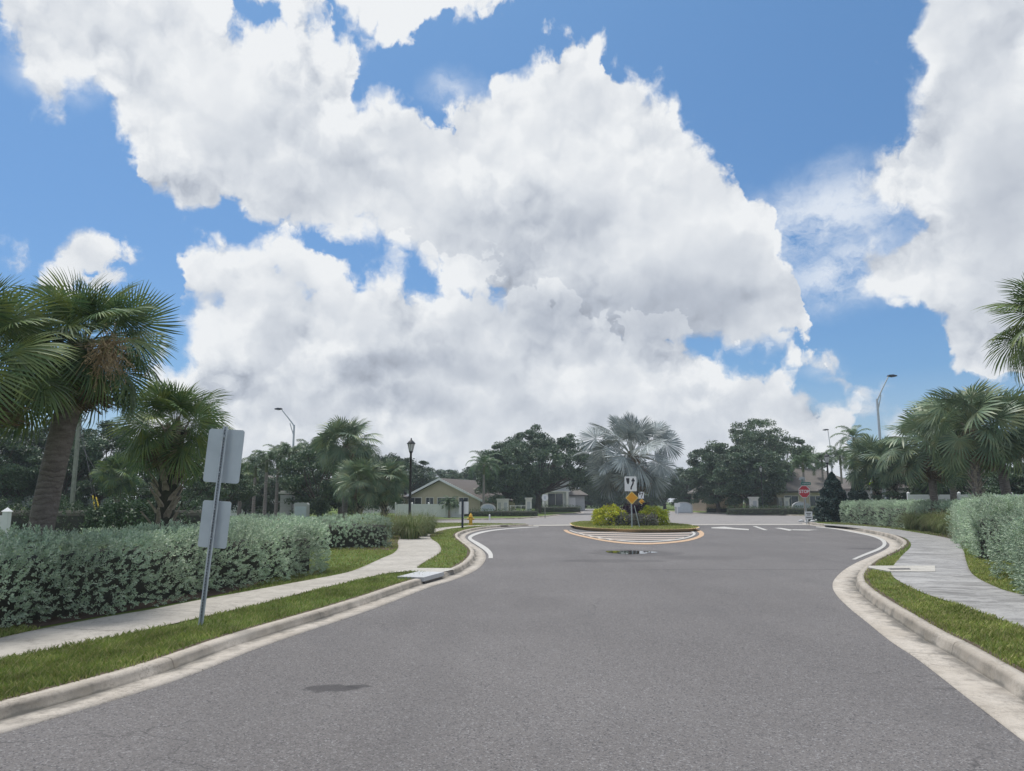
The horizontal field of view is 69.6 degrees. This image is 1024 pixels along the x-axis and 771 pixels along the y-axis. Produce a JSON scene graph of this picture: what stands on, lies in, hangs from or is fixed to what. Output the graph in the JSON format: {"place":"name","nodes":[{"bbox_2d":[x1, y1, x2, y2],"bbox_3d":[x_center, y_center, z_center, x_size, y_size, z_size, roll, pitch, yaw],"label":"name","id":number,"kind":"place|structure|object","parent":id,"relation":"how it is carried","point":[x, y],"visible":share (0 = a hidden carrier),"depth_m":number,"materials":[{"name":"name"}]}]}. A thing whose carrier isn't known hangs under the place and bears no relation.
{"place":"outdoors","nodes":[
{"label":"outdoors","id":0,"kind":"place"},
{"bbox_2d":[0,525,491,657],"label":"sidewalk","id":1,"kind":"structure","parent":0,"point":[410,553],"depth_m":10.27,"materials":[{"name":"concrete"}]},
{"bbox_2d":[0,523,514,698],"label":"lawn","id":2,"kind":"structure","parent":0,"point":[174,624],"depth_m":11.40,"materials":[{"name":"plant"}]},
{"bbox_2d":[0,507,12,554],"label":"vinyl fence","id":3,"kind":"object","parent":2,"relation":"on","point":[5,519],"visible":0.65,"depth_m":15.60,"materials":[{"name":"plastic"}]},
{"bbox_2d":[0,433,42,509],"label":"broadleaf tree","id":4,"kind":"object","parent":2,"relation":"on","point":[8,473],"visible":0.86,"depth_m":42.03,"materials":[{"name":"green plant"}]},
{"bbox_2d":[0,418,101,509],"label":"broadleaf tree","id":5,"kind":"object","parent":2,"relation":"on","point":[41,443],"visible":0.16,"depth_m":44.46,"materials":[{"name":"green plant"}]},
{"bbox_2d":[7,453,104,509],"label":"broadleaf tree","id":6,"kind":"object","parent":2,"relation":"on","point":[84,489],"visible":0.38,"depth_m":43.27,"materials":[{"name":"green plant"}]},
{"bbox_2d":[69,417,84,509],"bbox_3d":[-23.477,4.665,39.756,0.461,6.021,0.190,0,-9,0],"label":"utility pole","id":7,"kind":"object","parent":2,"relation":"on","point":[75,466],"visible":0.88,"depth_m":39.75,"materials":[{"name":"grey"}]},
{"bbox_2d":[40,420,147,509],"bbox_3d":[-25.700,5.514,46.860,7.300,6.556,7.530,8,-12,-43],"label":"broadleaf tree","id":8,"kind":"object","parent":2,"relation":"on","point":[99,445],"visible":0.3,"depth_m":45.67,"materials":[{"name":"green plant"}]},
{"bbox_2d":[0,490,213,533],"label":"dark hedge","id":9,"kind":"object","parent":2,"relation":"on","point":[67,520],"visible":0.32,"depth_m":33.28,"materials":[{"name":"green plant"}]},
{"bbox_2d":[79,503,138,531],"bbox_3d":[-17.641,5.889,32.504,2.141,1.497,2.178,0,-9,0],"label":"shrub","id":10,"kind":"object","parent":2,"relation":"on","point":[94,520],"visible":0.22,"depth_m":31.90,"materials":[{"name":"green plant"}]},
{"bbox_2d":[89,451,145,503],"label":"cabbage palm","id":11,"kind":"object","parent":2,"relation":"on","point":[119,485],"visible":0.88,"depth_m":37.27,"materials":[{"name":"green plant"}]},
{"bbox_2d":[0,623,244,700],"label":"verge grass","id":12,"kind":"structure","parent":2,"relation":"on","point":[117,650],"depth_m":7.05,"materials":[{"name":"plant"}]},
{"bbox_2d":[96,496,155,532],"bbox_3d":[-15.137,5.287,29.586,2.189,1.733,2.152,0,-9,0],"label":"shrub","id":13,"kind":"object","parent":2,"relation":"on","point":[132,509],"visible":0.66,"depth_m":29.07,"materials":[{"name":"green plant"}]},
{"bbox_2d":[91,449,183,509],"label":"broadleaf tree","id":14,"kind":"object","parent":2,"relation":"on","point":[143,485],"visible":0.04,"depth_m":43.32,"materials":[{"name":"green plant"}]},
{"bbox_2d":[2,572,326,627],"bbox_3d":[-6.574,2.919,9.009,2.515,0.001,15.528,-2,-9,12],"label":"mulch bed","id":15,"kind":"object","parent":2,"relation":"on","point":[84,615],"visible":0.1,"depth_m":10.29,"materials":[{"name":"soil"}]},
{"bbox_2d":[0,273,90,450],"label":"cabbage palm","id":16,"kind":"object","parent":15,"relation":"on","point":[27,329],"visible":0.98,"depth_m":9.67,"materials":[{"name":"green plant"}]},
{"bbox_2d":[0,267,182,552],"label":"cabbage palm","id":17,"kind":"object","parent":15,"relation":"on","point":[103,311],"visible":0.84,"depth_m":10.89,"materials":[{"name":"green plant"}]},
{"bbox_2d":[0,515,331,627],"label":"silver hedge","id":18,"kind":"object","parent":15,"relation":"on","point":[121,568],"visible":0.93,"depth_m":10.65,"materials":[{"name":"green plant"}]},
{"bbox_2d":[101,377,244,542],"bbox_3d":[-6.221,1.678,13.442,2.429,3.835,2.380,0,-9,0],"label":"cabbage palm","id":19,"kind":"object","parent":15,"relation":"on","point":[173,452],"visible":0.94,"depth_m":13.26,"materials":[{"name":"green plant"}]},
{"bbox_2d":[136,469,232,509],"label":"broadleaf tree","id":20,"kind":"object","parent":2,"relation":"on","point":[207,494],"visible":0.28,"depth_m":41.94,"materials":[{"name":"green plant"}]},
{"bbox_2d":[198,424,244,624],"bbox_3d":[-3.687,1.762,9.198,0.526,2.562,0.143,-1,-9,8],"label":"road sign","id":21,"kind":"object","parent":2,"relation":"on","point":[224,452],"visible":0.98,"depth_m":9.30,"materials":[{"name":"metal"}]},
{"bbox_2d":[187,468,261,503],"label":"broadleaf tree","id":22,"kind":"object","parent":2,"relation":"on","point":[246,489],"visible":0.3,"depth_m":45.78,"materials":[{"name":"green plant"}]},
{"bbox_2d":[2,525,495,699],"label":"soil edge","id":23,"kind":"object","parent":2,"relation":"on","point":[233,632],"visible":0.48,"depth_m":8.14,"materials":[{"name":"soil"}]},
{"bbox_2d":[247,448,279,514],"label":"feather palm","id":24,"kind":"object","parent":2,"relation":"on","point":[264,456],"visible":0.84,"depth_m":54.46,"materials":[{"name":"green plant"}]},
{"bbox_2d":[156,566,451,628],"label":"verge grass","id":25,"kind":"structure","parent":2,"relation":"on","point":[376,583],"depth_m":11.36,"materials":[{"name":"plant"}]},
{"bbox_2d":[276,448,365,519],"bbox_3d":[-13.268,6.627,49.390,7.225,5.142,6.670,-3,-9,18],"label":"broadleaf tree","id":26,"kind":"object","parent":2,"relation":"on","point":[324,503],"visible":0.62,"depth_m":48.35,"materials":[{"name":"green plant"}]},
{"bbox_2d":[308,415,383,519],"bbox_3d":[-10.142,5.070,44.605,4.749,6.714,4.906,5,-10,-28],"label":"cabbage palm","id":27,"kind":"object","parent":2,"relation":"on","point":[333,456],"visible":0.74,"depth_m":44.25,"materials":[{"name":"green plant"}]},
{"bbox_2d":[329,456,389,514],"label":"cabbage palm","id":28,"kind":"object","parent":2,"relation":"on","point":[359,494],"visible":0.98,"depth_m":41.20,"materials":[{"name":"green plant"}]},
{"bbox_2d":[361,457,408,516],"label":"cabbage palm","id":29,"kind":"object","parent":2,"relation":"on","point":[395,486],"visible":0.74,"depth_m":42.30,"materials":[{"name":"green plant"}]},
{"bbox_2d":[331,531,442,549],"bbox_3d":[-7.600,6.244,30.351,8.800,0.001,16.100,0,-9,0],"label":"mulch bed","id":30,"kind":"object","parent":2,"relation":"on","point":[381,548],"visible":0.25,"depth_m":23.56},
{"bbox_2d":[229,511,394,548],"bbox_3d":[-6.666,4.625,23.512,5.623,1.217,2.528,4,-10,-24],"label":"silver hedge","id":31,"kind":"object","parent":30,"relation":"on","point":[345,532],"visible":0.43,"depth_m":23.44,"materials":[{"name":"green plant"}]},
{"bbox_2d":[407,438,414,516],"bbox_3d":[-5.205,5.020,37.676,0.406,4.689,0.406,4,-10,-22],"label":"street lamp","id":32,"kind":"object","parent":30,"relation":"on","point":[411,443],"visible":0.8,"depth_m":37.74,"materials":[{"name":"metal"}]},
{"bbox_2d":[392,514,430,538],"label":"ornamental grass","id":33,"kind":"object","parent":30,"relation":"on","point":[410,529],"depth_m":28.65,"materials":[{"name":"plant"}]},
{"bbox_2d":[396,510,444,535],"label":"ornamental grass","id":34,"kind":"object","parent":30,"relation":"on","point":[427,524],"depth_m":30.84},
{"bbox_2d":[309,522,525,567],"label":"verge grass","id":35,"kind":"structure","parent":2,"relation":"on","point":[446,547],"depth_m":21.67,"materials":[{"name":"plant"}]},
{"bbox_2d":[8,507,574,518],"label":"lawn","id":36,"kind":"structure","parent":0,"point":[335,512],"depth_m":72.39,"materials":[{"name":"plant"}]},
{"bbox_2d":[212,468,280,514],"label":"broadleaf tree","id":37,"kind":"object","parent":36,"relation":"on","point":[246,505],"visible":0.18,"depth_m":64.52,"materials":[{"name":"green plant"}]},
{"bbox_2d":[241,455,264,513],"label":"feather palm","id":38,"kind":"object","parent":36,"relation":"on","point":[255,467],"visible":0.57,"depth_m":56.40,"materials":[{"name":"green plant"}]},
{"bbox_2d":[250,477,310,513],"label":"broadleaf tree","id":39,"kind":"object","parent":36,"relation":"on","point":[259,498],"visible":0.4,"depth_m":62.18,"materials":[{"name":"green plant"}]},
{"bbox_2d":[279,491,297,519],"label":"stone gate pier","id":40,"kind":"structure","parent":36,"relation":"on","point":[285,508],"depth_m":50.95,"materials":[{"name":"grey stone"}]},
{"bbox_2d":[364,452,412,510],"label":"broadleaf tree","id":41,"kind":"object","parent":36,"relation":"on","point":[388,456],"visible":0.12,"depth_m":70.71,"materials":[{"name":"green plant"}]},
{"bbox_2d":[387,457,449,494],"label":"broadleaf tree","id":42,"kind":"object","parent":36,"relation":"on","point":[419,475],"visible":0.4,"depth_m":92.83,"materials":[{"name":"green plant"}]},
{"bbox_2d":[395,502,460,517],"bbox_3d":[-7.319,10.903,64.591,7.072,1.320,0.160,-4,-10,25],"label":"vinyl fence","id":43,"kind":"object","parent":36,"relation":"on","point":[434,509],"visible":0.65,"depth_m":64.54,"materials":[{"name":"plastic"}]},
{"bbox_2d":[466,450,502,504],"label":"feather palm","id":44,"kind":"object","parent":36,"relation":"on","point":[484,458],"visible":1,"depth_m":72.37,"materials":[{"name":"green plant"}]},
{"bbox_2d":[464,507,538,515],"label":"clipped hedge","id":45,"kind":"object","parent":36,"relation":"on","point":[520,512],"visible":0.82,"depth_m":68.76,"materials":[{"name":"green plant"}]},
{"bbox_2d":[470,441,540,507],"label":"oak tree","id":46,"kind":"object","parent":36,"relation":"on","point":[519,492],"visible":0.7,"depth_m":81.82,"materials":[{"name":"green plant"}]},
{"bbox_2d":[486,423,595,512],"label":"oak tree","id":47,"kind":"object","parent":36,"relation":"on","point":[542,446],"visible":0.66,"depth_m":85.81,"materials":[{"name":"green plant"}]},
{"bbox_2d":[541,504,581,511],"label":"clipped hedge","id":48,"kind":"object","parent":36,"relation":"on","point":[553,508],"visible":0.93,"depth_m":92.40,"materials":[{"name":"green plant"}]},
{"bbox_2d":[569,487,587,509],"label":"house","id":49,"kind":"structure","parent":36,"relation":"on","point":[576,497],"depth_m":110.61,"materials":[{"name":"grey"}]},
{"bbox_2d":[293,434,379,518],"bbox_3d":[-13.079,7.036,57.810,7.134,6.920,6.916,-6,-11,34],"label":"broadleaf tree","id":50,"kind":"object","parent":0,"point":[318,477],"visible":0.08,"depth_m":56.53,"materials":[{"name":"green plant"}]},
{"bbox_2d":[405,478,514,510],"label":"house","id":51,"kind":"structure","parent":0,"point":[434,491],"depth_m":87.29,"materials":[{"name":"beige paint"}]},
{"bbox_2d":[0,525,1023,770],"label":"road","id":52,"kind":"structure","parent":0,"point":[562,649],"depth_m":6.40,"materials":[{"name":"asphalt"}]},
{"bbox_2d":[0,522,532,733],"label":"kerb","id":53,"kind":"structure","parent":52,"relation":"on","point":[25,710],"depth_m":7.25,"materials":[{"name":"concrete"}]},
{"bbox_2d":[397,571,443,583],"bbox_3d":[-1.822,3.843,14.740,0.560,0.126,1.107,-2,-9,15],"label":"storm drain","id":54,"kind":"object","parent":53,"relation":"on","point":[425,577],"visible":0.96,"depth_m":14.59,"materials":[{"name":"white"}]},
{"bbox_2d":[564,528,703,543],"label":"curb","id":55,"kind":"structure","parent":52,"relation":"on","point":[701,533],"depth_m":29.36,"materials":[{"name":"orange paint"}]},
{"bbox_2d":[570,520,698,531],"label":"traffic island","id":56,"kind":"structure","parent":52,"relation":"on","point":[671,527],"depth_m":38.57,"materials":[{"name":"plant"}]},
{"bbox_2d":[591,503,627,525],"bbox_3d":[5.570,7.370,41.997,2.194,1.297,2.050,0,-9,0],"label":"golden shrub","id":57,"kind":"object","parent":56,"relation":"on","point":[600,514],"visible":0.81,"depth_m":41.49,"materials":[{"name":"yellow plant"}]},
{"bbox_2d":[611,511,641,525],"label":"grey shrub","id":58,"kind":"object","parent":56,"relation":"on","point":[620,517],"visible":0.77,"depth_m":41.00,"materials":[{"name":"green plant"}]},
{"bbox_2d":[572,412,683,507],"bbox_3d":[7.424,5.014,45.600,7.374,7.011,7.356,0,-9,0],"label":"silver fan palm","id":59,"kind":"object","parent":56,"relation":"on","point":[627,428],"visible":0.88,"depth_m":45.32,"materials":[{"name":"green plant"}]},
{"bbox_2d":[624,476,637,526],"bbox_3d":[6.348,6.203,39.033,0.715,2.740,0.057,0,-9,0],"label":"keep right sign","id":60,"kind":"object","parent":56,"relation":"on","point":[631,486],"visible":0.98,"depth_m":39.12,"materials":[{"name":"metal"}]},
{"bbox_2d":[637,504,670,524],"bbox_3d":[8.123,7.485,42.556,1.974,1.246,2.062,0,-9,0],"label":"golden shrub","id":61,"kind":"object","parent":56,"relation":"on","point":[663,515],"visible":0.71,"depth_m":42.11,"materials":[{"name":"yellow plant"}]},
{"bbox_2d":[802,522,1023,740],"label":"kerb","id":62,"kind":"structure","parent":52,"relation":"on","point":[990,685],"depth_m":7.76,"materials":[{"name":"concrete"}]},
{"bbox_2d":[0,0,1023,501],"label":"sky","id":63,"kind":"structure","parent":0,"point":[455,228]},
{"bbox_2d":[542,480,570,506],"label":"house","id":64,"kind":"structure","parent":0,"point":[558,497],"depth_m":106.72,"materials":[{"name":"grey"}]},
{"bbox_2d":[325,509,805,524],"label":"cross road","id":65,"kind":"structure","parent":0,"point":[693,518],"depth_m":61.42,"materials":[{"name":"asphalt"}]},
{"bbox_2d":[271,441,306,502],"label":"feather palm","id":66,"kind":"object","parent":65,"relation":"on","point":[286,450],"visible":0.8,"depth_m":53.64,"materials":[{"name":"green plant"}]},
{"bbox_2d":[271,512,583,520],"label":"kerb","id":67,"kind":"structure","parent":65,"relation":"on","point":[508,518],"depth_m":62.98,"materials":[{"name":"concrete"}]},
{"bbox_2d":[620,507,744,512],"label":"lawn","id":68,"kind":"structure","parent":0,"point":[670,508],"depth_m":118.92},
{"bbox_2d":[581,463,626,506],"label":"oak tree","id":69,"kind":"object","parent":68,"relation":"on","point":[597,499],"visible":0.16,"depth_m":117.75,"materials":[{"name":"green plant"}]},
{"bbox_2d":[645,470,685,508],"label":"oak tree","id":70,"kind":"object","parent":68,"relation":"on","point":[650,498],"visible":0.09,"depth_m":123.32,"materials":[{"name":"green plant"}]},
{"bbox_2d":[660,467,694,503],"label":"oak tree","id":71,"kind":"object","parent":68,"relation":"on","point":[678,490],"visible":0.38,"depth_m":115.37,"materials":[{"name":"green plant"}]},
{"bbox_2d":[678,445,747,512],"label":"oak tree","id":72,"kind":"object","parent":68,"relation":"on","point":[696,475],"visible":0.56,"depth_m":88.91,"materials":[{"name":"green plant"}]},
{"bbox_2d":[706,445,788,507],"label":"oak tree","id":73,"kind":"object","parent":68,"relation":"on","point":[742,459],"visible":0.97,"depth_m":81.42,"materials":[{"name":"green plant"}]},
{"bbox_2d":[698,418,798,497],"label":"oak tree","id":74,"kind":"object","parent":68,"relation":"on","point":[748,439],"visible":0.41,"depth_m":88.50,"materials":[{"name":"green plant"}]},
{"bbox_2d":[725,504,816,514],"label":"clipped hedge","id":75,"kind":"object","parent":68,"relation":"on","point":[755,510],"visible":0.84,"depth_m":77.10,"materials":[{"name":"green plant"}]},
{"bbox_2d":[757,436,826,471],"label":"oak tree","id":76,"kind":"object","parent":68,"relation":"on","point":[798,450],"visible":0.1,"depth_m":93.21,"materials":[{"name":"green plant"}]},
{"bbox_2d":[744,468,848,509],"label":"house","id":77,"kind":"structure","parent":68,"relation":"on","point":[795,485],"depth_m":86.20,"materials":[{"name":"beige paint"}]},
{"bbox_2d":[784,450,822,514],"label":"feather palm","id":78,"kind":"object","parent":68,"relation":"on","point":[804,460],"visible":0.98,"depth_m":75.30,"materials":[{"name":"green plant"}]},
{"bbox_2d":[822,445,850,483],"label":"feather palm","id":79,"kind":"object","parent":68,"relation":"on","point":[839,457],"visible":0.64,"depth_m":79.62,"materials":[{"name":"green plant"}]},
{"bbox_2d":[830,425,871,454],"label":"feather palm","id":80,"kind":"object","parent":68,"relation":"on","point":[851,433],"visible":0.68,"depth_m":66.05,"materials":[{"name":"green plant"}]},
{"bbox_2d":[687,485,742,510],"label":"house","id":81,"kind":"structure","parent":0,"point":[699,506],"depth_m":100.20,"materials":[{"name":"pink paint"}]},
{"bbox_2d":[823,523,1023,668],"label":"lawn","id":82,"kind":"structure","parent":0,"point":[942,599],"depth_m":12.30,"materials":[{"name":"plant"}]},
{"bbox_2d":[808,471,850,521],"bbox_3d":[22.459,7.813,51.473,3.544,3.610,3.286,0,-9,0],"label":"cedar shrub","id":83,"kind":"object","parent":82,"relation":"on","point":[833,493],"visible":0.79,"depth_m":50.85,"materials":[{"name":"green plant"}]},
{"bbox_2d":[847,482,869,506],"bbox_3d":[26.568,8.683,56.370,2.897,3.406,2.833,0,-9,0],"label":"cedar shrub","id":84,"kind":"object","parent":82,"relation":"on","point":[855,495],"visible":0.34,"depth_m":56.00,"materials":[{"name":"green plant"}]},
{"bbox_2d":[839,434,906,505],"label":"cabbage palm","id":85,"kind":"object","parent":82,"relation":"on","point":[855,476],"visible":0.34,"depth_m":51.94,"materials":[{"name":"green plant"}]},
{"bbox_2d":[817,522,976,555],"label":"verge grass","id":86,"kind":"structure","parent":82,"relation":"on","point":[909,545],"depth_m":34.60,"materials":[{"name":"plant"}]},
{"bbox_2d":[864,475,957,499],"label":"broadleaf tree","id":87,"kind":"object","parent":82,"relation":"on","point":[891,493],"visible":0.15,"depth_m":48.97,"materials":[{"name":"green plant"}]},
{"bbox_2d":[834,522,1023,574],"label":"mulch bed","id":88,"kind":"object","parent":82,"relation":"on","point":[917,530],"visible":0.09,"depth_m":32.78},
{"bbox_2d":[852,437,920,497],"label":"cabbage palm","id":89,"kind":"object","parent":88,"relation":"on","point":[889,474],"visible":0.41,"depth_m":49.50,"materials":[{"name":"green plant"}]},
{"bbox_2d":[839,498,956,528],"bbox_3d":[22.059,7.143,41.153,3.240,1.748,16.063,-1,-9,5],"label":"silver hedge","id":90,"kind":"object","parent":88,"relation":"on","point":[883,512],"visible":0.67,"depth_m":41.75,"materials":[{"name":"green plant"}]},
{"bbox_2d":[891,509,922,529],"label":"ornamental grass","id":91,"kind":"object","parent":88,"relation":"on","point":[911,524],"depth_m":36.94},
{"bbox_2d":[906,508,939,531],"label":"ornamental grass","id":92,"kind":"object","parent":88,"relation":"on","point":[921,522],"depth_m":35.03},
{"bbox_2d":[874,410,984,512],"bbox_3d":[20.844,4.013,36.670,5.162,6.360,4.743,-7,-11,39],"label":"cabbage palm","id":93,"kind":"object","parent":88,"relation":"on","point":[919,468],"visible":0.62,"depth_m":36.57,"materials":[{"name":"green plant"}]},
{"bbox_2d":[915,508,948,532],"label":"ornamental grass","id":94,"kind":"object","parent":88,"relation":"on","point":[933,521],"depth_m":33.22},
{"bbox_2d":[895,393,986,499],"bbox_3d":[23.989,4.052,40.547,5.124,7.476,4.708,2,-9,-10],"label":"cabbage palm","id":95,"kind":"object","parent":88,"relation":"on","point":[953,494],"visible":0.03,"depth_m":41.15,"materials":[{"name":"green plant"}]},
{"bbox_2d":[909,378,1023,497],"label":"cabbage palm","id":96,"kind":"object","parent":88,"relation":"on","point":[974,447],"visible":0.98,"depth_m":29.58,"materials":[{"name":"green plant"}]},
{"bbox_2d":[930,386,1023,497],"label":"cabbage palm","id":97,"kind":"object","parent":88,"relation":"on","point":[1003,478],"visible":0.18,"depth_m":30.59,"materials":[{"name":"green plant"}]},
{"bbox_2d":[944,491,1023,559],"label":"silver hedge","id":98,"kind":"object","parent":88,"relation":"on","point":[977,510],"visible":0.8,"depth_m":19.20,"materials":[{"name":"green plant"}]},
{"bbox_2d":[971,273,1023,391],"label":"cabbage palm","id":99,"kind":"object","parent":88,"relation":"on","point":[1017,355],"visible":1,"depth_m":12.24,"materials":[{"name":"green plant"}]},
{"bbox_2d":[980,506,1023,594],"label":"silver hedge","id":100,"kind":"object","parent":88,"relation":"on","point":[1014,540],"visible":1,"depth_m":13.76,"materials":[{"name":"green plant"}]},
{"bbox_2d":[864,535,1023,672],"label":"soil edge","id":101,"kind":"object","parent":82,"relation":"on","point":[933,623],"visible":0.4,"depth_m":9.30,"materials":[{"name":"soil"}]},
{"bbox_2d":[903,476,995,496],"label":"broadleaf tree","id":102,"kind":"object","parent":82,"relation":"on","point":[964,489],"visible":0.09,"depth_m":47.31,"materials":[{"name":"green plant"}]},
{"bbox_2d":[895,598,1023,670],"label":"verge grass","id":103,"kind":"structure","parent":82,"relation":"on","point":[953,617],"depth_m":8.54,"materials":[{"name":"plant"}]},
{"bbox_2d":[907,492,1022,507],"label":"vinyl fence","id":104,"kind":"object","parent":82,"relation":"on","point":[926,497],"visible":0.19,"depth_m":42.25,"materials":[{"name":"plastic"}]},
{"bbox_2d":[981,466,1023,493],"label":"broadleaf tree","id":105,"kind":"object","parent":82,"relation":"on","point":[989,488],"visible":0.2,"depth_m":44.78,"materials":[{"name":"green plant"}]},
{"bbox_2d":[824,524,1023,626],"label":"sidewalk","id":106,"kind":"structure","parent":0,"point":[952,577],"depth_m":13.89,"materials":[{"name":"concrete"}]},
{"bbox_2d":[868,565,934,571],"bbox_3d":[8.649,3.957,15.848,1.718,0.049,1.416,0,-9,0],"label":"storm drain","id":107,"kind":"object","parent":106,"relation":"on","point":[923,568],"visible":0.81,"depth_m":15.81,"materials":[{"name":"concrete"}]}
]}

